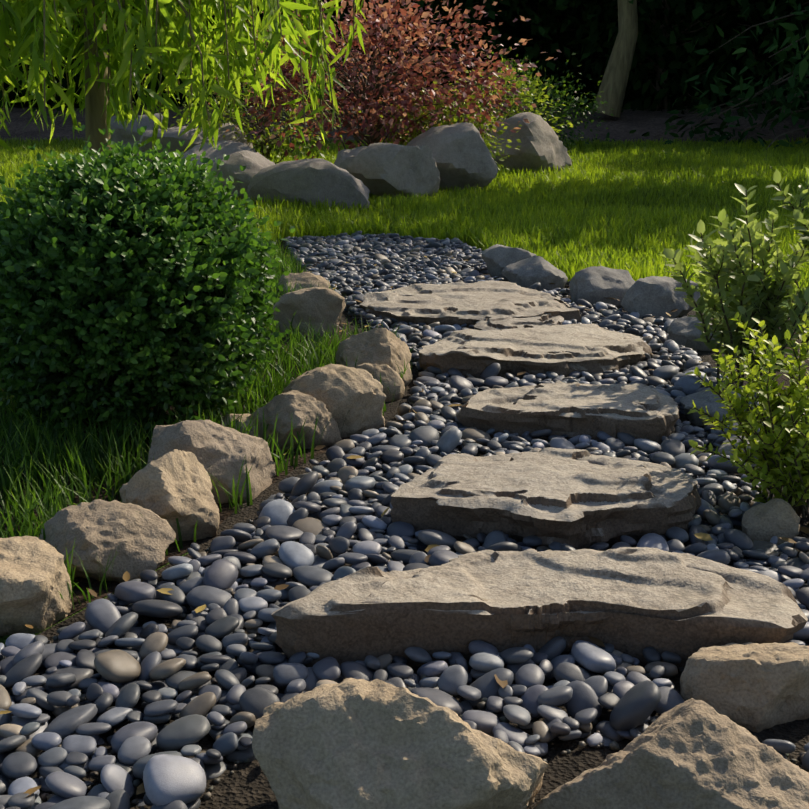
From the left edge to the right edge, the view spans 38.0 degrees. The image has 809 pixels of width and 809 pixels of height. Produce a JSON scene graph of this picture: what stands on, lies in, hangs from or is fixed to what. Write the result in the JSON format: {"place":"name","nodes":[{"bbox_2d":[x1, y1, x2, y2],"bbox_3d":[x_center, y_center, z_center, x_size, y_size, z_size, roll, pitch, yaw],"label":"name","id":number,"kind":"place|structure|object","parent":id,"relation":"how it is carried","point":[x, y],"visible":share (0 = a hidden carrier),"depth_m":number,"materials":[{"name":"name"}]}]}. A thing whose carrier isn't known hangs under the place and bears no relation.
{"place":"outdoors","nodes":[
{"label":"outdoors","id":0,"kind":"place"},
{"bbox_2d":[0,134,808,299],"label":"lawn grass","id":1,"kind":"structure","parent":0,"point":[635,209],"depth_m":6.71,"materials":[{"name":"green plant"}]},
{"bbox_2d":[0,90,808,646],"bbox_3d":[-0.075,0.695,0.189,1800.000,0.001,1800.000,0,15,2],"label":"ground","id":2,"kind":"structure","parent":0,"point":[2,638],"depth_m":1.73,"materials":[{"name":"brown soil"}]},
{"bbox_2d":[110,113,162,155],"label":"rock","id":3,"kind":"object","parent":2,"relation":"on","point":[120,134],"visible":0.19,"depth_m":11.36,"materials":[{"name":"grey stone"}]},
{"bbox_2d":[0,323,350,622],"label":"soil bed","id":4,"kind":"object","parent":2,"relation":"on","point":[224,514],"visible":0.19,"depth_m":2.15,"materials":[{"name":"brown soil"}]},
{"bbox_2d":[0,536,71,635],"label":"edge boulder","id":5,"kind":"object","parent":4,"relation":"on","point":[34,577],"visible":0.81,"depth_m":1.59,"materials":[{"name":"rock"}]},
{"bbox_2d":[39,499,175,582],"bbox_3d":[-0.462,0.222,1.802,0.219,0.124,0.145,0,15,2],"label":"edge boulder","id":6,"kind":"object","parent":4,"relation":"on","point":[101,529],"visible":0.77,"depth_m":1.77,"materials":[{"name":"rock"}]},
{"bbox_2d":[0,125,294,436],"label":"boxwood ball","id":7,"kind":"object","parent":4,"relation":"on","point":[132,284],"visible":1,"depth_m":2.32,"materials":[{"name":"green plant"}]},
{"bbox_2d":[119,449,219,541],"bbox_3d":[-0.390,0.179,1.965,0.156,0.216,0.171,-11,18,-34],"label":"edge boulder","id":8,"kind":"object","parent":4,"relation":"on","point":[171,486],"visible":0.67,"depth_m":1.91,"materials":[{"name":"rock"}]},
{"bbox_2d":[146,420,275,503],"bbox_3d":[-0.353,0.127,2.159,0.215,0.216,0.184,0,15,2],"label":"edge boulder","id":9,"kind":"object","parent":4,"relation":"on","point":[219,451],"visible":0.56,"depth_m":2.10,"materials":[{"name":"rock"}]},
{"bbox_2d":[222,414,259,437],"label":"edge boulder","id":10,"kind":"object","parent":4,"relation":"on","point":[246,420],"visible":0.25,"depth_m":2.43,"materials":[{"name":"grey stone"}]},
{"bbox_2d":[0,233,497,609],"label":"long grass","id":11,"kind":"structure","parent":4,"relation":"on","point":[316,352],"depth_m":2.27,"materials":[{"name":"green plant"}]},
{"bbox_2d":[246,390,341,450],"bbox_3d":[-0.237,0.062,2.462,0.176,0.189,0.152,14,20,42],"label":"edge boulder","id":12,"kind":"object","parent":4,"relation":"on","point":[297,407],"visible":0.58,"depth_m":2.40,"materials":[{"name":"rock"}]},
{"bbox_2d":[278,272,330,295],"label":"edge boulder","id":13,"kind":"object","parent":4,"relation":"on","point":[306,278],"visible":0.29,"depth_m":3.98,"materials":[{"name":"grey stone"}]},
{"bbox_2d":[272,287,345,336],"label":"edge boulder","id":14,"kind":"object","parent":4,"relation":"on","point":[319,305],"visible":0.69,"depth_m":3.49,"materials":[{"name":"stone"}]},
{"bbox_2d":[282,364,385,437],"bbox_3d":[-0.157,0.019,2.534,0.206,0.206,0.156,-7,17,-25],"label":"edge boulder","id":15,"kind":"object","parent":4,"relation":"on","point":[355,397],"visible":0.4,"depth_m":2.48,"materials":[{"name":"stone"}]},
{"bbox_2d":[335,328,412,387],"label":"edge boulder","id":16,"kind":"object","parent":4,"relation":"on","point":[378,346],"visible":0.46,"depth_m":2.88,"materials":[{"name":"stone"}]},
{"bbox_2d":[355,363,404,401],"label":"edge boulder","id":17,"kind":"object","parent":4,"relation":"on","point":[391,380],"visible":0.46,"depth_m":2.77,"materials":[{"name":"grey stone"}]},
{"bbox_2d":[0,0,366,154],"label":"weeping tree","id":18,"kind":"object","parent":2,"relation":"on","point":[109,34],"visible":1,"depth_m":5.12,"materials":[{"name":"green plant"}]},
{"bbox_2d":[137,123,252,163],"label":"rock","id":19,"kind":"object","parent":2,"relation":"on","point":[171,135],"visible":0.25,"depth_m":9.21,"materials":[{"name":"grey stone"}]},
{"bbox_2d":[178,140,255,182],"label":"rock","id":20,"kind":"object","parent":2,"relation":"on","point":[229,147],"visible":0.33,"depth_m":8.19,"materials":[{"name":"grey stone"}]},
{"bbox_2d":[204,150,274,202],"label":"rock","id":21,"kind":"object","parent":2,"relation":"on","point":[254,163],"visible":0.25,"depth_m":6.82,"materials":[{"name":"grey stone"}]},
{"bbox_2d":[140,32,360,163],"bbox_3d":[-1.252,-2.458,9.637,1.900,1.420,1.557,0,15,2],"label":"green shrub","id":22,"kind":"object","parent":2,"relation":"on","point":[268,146],"visible":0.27,"depth_m":9.57,"materials":[{"name":"green plant"}]},
{"bbox_2d":[247,158,369,212],"bbox_3d":[-0.554,-1.256,6.902,0.708,0.379,0.540,0,15,2],"label":"rock","id":23,"kind":"object","parent":2,"relation":"on","point":[308,180],"visible":0.75,"depth_m":6.68,"materials":[{"name":"grey stone"}]},
{"bbox_2d":[334,146,370,194],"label":"rock","id":24,"kind":"object","parent":2,"relation":"on","point":[344,158],"visible":0.1,"depth_m":7.78,"materials":[{"name":"grey stone"}]},
{"bbox_2d":[208,0,561,159],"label":"red maple shrub","id":25,"kind":"object","parent":2,"relation":"on","point":[366,96],"visible":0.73,"depth_m":8.30,"materials":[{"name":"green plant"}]},
{"bbox_2d":[347,143,439,199],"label":"rock","id":26,"kind":"object","parent":2,"relation":"on","point":[376,169],"visible":0.77,"depth_m":7.25,"materials":[{"name":"grey stone"}]},
{"bbox_2d":[0,240,808,808],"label":"path bed","id":27,"kind":"object","parent":2,"relation":"on","point":[244,786],"visible":0.05,"depth_m":1.35,"materials":[{"name":"soil"}]},
{"bbox_2d":[252,678,548,808],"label":"boulder","id":28,"kind":"object","parent":27,"relation":"on","point":[349,743],"visible":1,"depth_m":1.12,"materials":[{"name":"stone"}]},
{"bbox_2d":[0,253,808,795],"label":"fallen leaves","id":29,"kind":"object","parent":27,"relation":"on","point":[426,559],"visible":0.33,"depth_m":1.80,"materials":[{"name":"brown plant"}]},
{"bbox_2d":[0,517,808,808],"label":"pebbles","id":30,"kind":"object","parent":27,"relation":"on","point":[590,679],"visible":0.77,"depth_m":1.44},
{"bbox_2d":[8,284,805,808],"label":"fallen leaves","id":31,"kind":"object","parent":27,"relation":"on","point":[236,762],"visible":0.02,"depth_m":1.36,"materials":[{"name":"brown plant"}]},
{"bbox_2d":[359,280,580,329],"bbox_3d":[0.204,-0.308,3.796,0.700,0.106,0.594,0,15,2],"label":"flagstone","id":32,"kind":"object","parent":27,"relation":"on","point":[459,303],"visible":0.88,"depth_m":3.68,"materials":[{"name":"grey stone"}]},
{"bbox_2d":[481,244,535,280],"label":"edge boulder","id":33,"kind":"object","parent":27,"relation":"on","point":[497,258],"visible":0.52,"depth_m":4.48,"materials":[{"name":"grey stone"}]},
{"bbox_2d":[253,231,770,543],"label":"pebbles","id":34,"kind":"object","parent":27,"relation":"on","point":[437,435],"visible":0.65,"depth_m":2.54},
{"bbox_2d":[474,313,563,330],"bbox_3d":[0.337,-0.227,3.512,0.254,0.086,0.316,5,16,18],"label":"flagstone","id":35,"kind":"object","parent":27,"relation":"on","point":[498,322],"visible":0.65,"depth_m":3.46,"materials":[{"name":"grey stone"}]},
{"bbox_2d":[418,324,651,380],"bbox_3d":[0.351,-0.136,3.150,0.622,0.114,0.482,0,15,2],"label":"flagstone","id":36,"kind":"object","parent":27,"relation":"on","point":[566,350],"visible":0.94,"depth_m":3.01,"materials":[{"name":"grey stone"}]},
{"bbox_2d":[502,255,567,290],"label":"edge boulder","id":37,"kind":"object","parent":27,"relation":"on","point":[528,272],"visible":0.71,"depth_m":4.25,"materials":[{"name":"grey stone"}]},
{"bbox_2d":[271,547,807,668],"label":"flagstone","id":38,"kind":"object","parent":27,"relation":"on","point":[633,601],"visible":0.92,"depth_m":1.50,"materials":[{"name":"grey stone"}]},
{"bbox_2d":[390,447,700,549],"bbox_3d":[0.249,0.168,1.988,0.475,0.125,0.347,6,16,22],"label":"flagstone","id":39,"kind":"object","parent":27,"relation":"on","point":[577,499],"visible":0.96,"depth_m":1.90,"materials":[{"name":"grey stone"}]},
{"bbox_2d":[456,381,678,446],"bbox_3d":[0.349,0.030,2.532,0.477,0.110,0.309,0,15,2],"label":"flagstone","id":40,"kind":"object","parent":27,"relation":"on","point":[635,410],"visible":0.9,"depth_m":2.45,"materials":[{"name":"grey stone"}]},
{"bbox_2d":[570,266,634,306],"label":"edge boulder","id":41,"kind":"object","parent":27,"relation":"on","point":[592,285],"visible":0.71,"depth_m":3.96,"materials":[{"name":"grey stone"}]},
{"bbox_2d":[621,276,699,319],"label":"edge boulder","id":42,"kind":"object","parent":27,"relation":"on","point":[657,297],"visible":0.62,"depth_m":3.71,"materials":[{"name":"grey stone"}]},
{"bbox_2d":[532,698,808,808],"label":"boulder","id":43,"kind":"object","parent":27,"relation":"on","point":[691,753],"visible":1,"depth_m":1.12,"materials":[{"name":"stone"}]},
{"bbox_2d":[659,183,808,400],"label":"sage shrub","id":44,"kind":"object","parent":27,"relation":"on","point":[762,292],"visible":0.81,"depth_m":2.71,"materials":[{"name":"green plant"}]},
{"bbox_2d":[680,642,808,731],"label":"boulder","id":45,"kind":"object","parent":27,"relation":"on","point":[754,687],"visible":0.75,"depth_m":1.36,"materials":[{"name":"stone"}]},
{"bbox_2d":[685,312,808,527],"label":"gold shrub","id":46,"kind":"object","parent":27,"relation":"on","point":[781,455],"visible":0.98,"depth_m":1.97,"materials":[{"name":"green plant"}]},
{"bbox_2d":[0,91,808,144],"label":"soil bed","id":47,"kind":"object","parent":2,"relation":"on","point":[640,122],"visible":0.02,"depth_m":15.77,"materials":[{"name":"brown soil"}]},
{"bbox_2d":[0,12,83,107],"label":"hedge tree","id":48,"kind":"object","parent":47,"relation":"on","point":[11,94],"depth_m":17.76,"materials":[{"name":"green plant"}]},
{"bbox_2d":[4,75,136,104],"bbox_3d":[-6.297,-7.968,19.520,5.974,8.246,5.636,0,15,2],"label":"hedge tree","id":49,"kind":"object","parent":47,"relation":"on","point":[49,102],"visible":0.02,"depth_m":19.62,"materials":[{"name":"green plant"}]},
{"bbox_2d":[0,1,177,115],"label":"hedge tree","id":50,"kind":"object","parent":47,"relation":"on","point":[63,85],"depth_m":17.33,"materials":[{"name":"green plant"}]},
{"bbox_2d":[128,0,347,107],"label":"hedge tree","id":51,"kind":"object","parent":47,"relation":"on","point":[181,100],"visible":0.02,"depth_m":17.66,"materials":[{"name":"green plant"}]},
{"bbox_2d":[132,0,442,104],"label":"hedge tree","id":52,"kind":"object","parent":47,"relation":"on","point":[339,36],"depth_m":18.73,"materials":[{"name":"green plant"}]},
{"bbox_2d":[190,0,454,110],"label":"hedge tree","id":53,"kind":"object","parent":47,"relation":"on","point":[345,11],"visible":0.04,"depth_m":16.63,"materials":[{"name":"green plant"}]},
{"bbox_2d":[326,0,572,107],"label":"hedge tree","id":54,"kind":"object","parent":47,"relation":"on","point":[488,9],"visible":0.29,"depth_m":16.72,"materials":[{"name":"green plant"}]},
{"bbox_2d":[341,0,563,103],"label":"hedge tree","id":55,"kind":"object","parent":47,"relation":"on","point":[418,73],"depth_m":19.18,"materials":[{"name":"green plant"}]},
{"bbox_2d":[394,0,707,115],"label":"hedge tree","id":56,"kind":"object","parent":47,"relation":"on","point":[549,49],"visible":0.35,"depth_m":17.14,"materials":[{"name":"green plant"}]},
{"bbox_2d":[447,1,664,102],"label":"hedge tree","id":57,"kind":"object","parent":47,"relation":"on","point":[594,53],"depth_m":19.27,"materials":[{"name":"green plant"}]},
{"bbox_2d":[593,0,637,117],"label":"tree trunk","id":58,"kind":"object","parent":47,"relation":"on","point":[616,74],"visible":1,"depth_m":15.76,"materials":[{"name":"brown plant"}]},
{"bbox_2d":[504,0,786,106],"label":"hedge tree","id":59,"kind":"object","parent":47,"relation":"on","point":[700,85],"visible":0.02,"depth_m":18.98,"materials":[{"name":"green plant"}]},
{"bbox_2d":[496,0,807,119],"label":"hedge tree","id":60,"kind":"object","parent":47,"relation":"on","point":[661,37],"visible":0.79,"depth_m":16.61,"materials":[{"name":"green plant"}]},
{"bbox_2d":[606,0,808,150],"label":"shrub","id":61,"kind":"object","parent":47,"relation":"on","point":[769,91],"visible":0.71,"depth_m":14.16,"materials":[{"name":"green plant"}]},
{"bbox_2d":[641,0,808,108],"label":"hedge tree","id":62,"kind":"object","parent":47,"relation":"on","point":[728,28],"visible":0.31,"depth_m":16.77,"materials":[{"name":"green plant"}]},
{"bbox_2d":[675,0,808,105],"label":"hedge tree","id":63,"kind":"object","parent":47,"relation":"on","point":[762,73],"depth_m":18.77,"materials":[{"name":"green plant"}]},
{"bbox_2d":[760,4,807,84],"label":"hedge tree","id":64,"kind":"object","parent":47,"relation":"on","point":[796,48],"visible":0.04,"depth_m":17.50,"materials":[{"name":"green plant"}]},
{"bbox_2d":[365,79,521,176],"bbox_3d":[0.277,-1.996,8.641,1.183,0.878,1.423,0,15,2],"label":"golden shrub","id":65,"kind":"object","parent":2,"relation":"on","point":[454,119],"visible":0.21,"depth_m":8.52,"materials":[{"name":"green plant"}]},
{"bbox_2d":[406,122,497,192],"bbox_3d":[0.312,-1.626,7.935,0.628,0.545,0.556,0,15,2],"label":"rock","id":66,"kind":"object","parent":2,"relation":"on","point":[462,156],"visible":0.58,"depth_m":7.74,"materials":[{"name":"grey stone"}]},
{"bbox_2d":[404,58,583,145],"bbox_3d":[0.775,-2.474,10.165,1.409,1.029,1.570,10,18,32],"label":"golden shrub","id":67,"kind":"object","parent":2,"relation":"on","point":[524,97],"visible":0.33,"depth_m":10.06,"materials":[{"name":"green plant"}]},
{"bbox_2d":[483,112,571,172],"bbox_3d":[0.980,-2.137,9.698,0.642,0.540,0.603,12,19,37],"label":"rock","id":68,"kind":"object","parent":2,"relation":"on","point":[541,144],"visible":0.69,"depth_m":9.50,"materials":[{"name":"grey stone"}]},
{"bbox_2d":[458,46,613,151],"bbox_3d":[1.318,-3.162,12.766,1.820,1.412,1.779,8,17,27],"label":"green shrub","id":69,"kind":"object","parent":2,"relation":"on","point":[566,108],"visible":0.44,"depth_m":12.58,"materials":[{"name":"green plant"}]},
{"bbox_2d":[711,314,808,396],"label":"soil bed","id":70,"kind":"object","parent":2,"relation":"on","point":[781,378],"depth_m":3.05,"materials":[{"name":"brown soil"}]},
{"bbox_2d":[667,316,719,350],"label":"edge boulder","id":71,"kind":"object","parent":70,"relation":"on","point":[684,331],"visible":0.35,"depth_m":3.30,"materials":[{"name":"grey stone"}]},
{"bbox_2d":[680,388,744,426],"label":"edge boulder","id":72,"kind":"object","parent":70,"relation":"on","point":[704,398],"visible":0.44,"depth_m":2.57,"materials":[{"name":"grey stone"}]},
{"bbox_2d":[718,433,757,466],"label":"edge boulder","id":73,"kind":"object","parent":70,"relation":"on","point":[727,447],"visible":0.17,"depth_m":2.29,"materials":[{"name":"grey stone"}]},
{"bbox_2d":[742,499,799,544],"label":"edge boulder","id":74,"kind":"object","parent":70,"relation":"on","point":[769,520],"visible":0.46,"depth_m":1.91,"materials":[{"name":"grey stone"}]},
{"bbox_2d":[750,167,808,342],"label":"sage shrub","id":75,"kind":"object","parent":70,"relation":"on","point":[798,211],"visible":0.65,"depth_m":2.85,"materials":[{"name":"green plant"}]}
]}

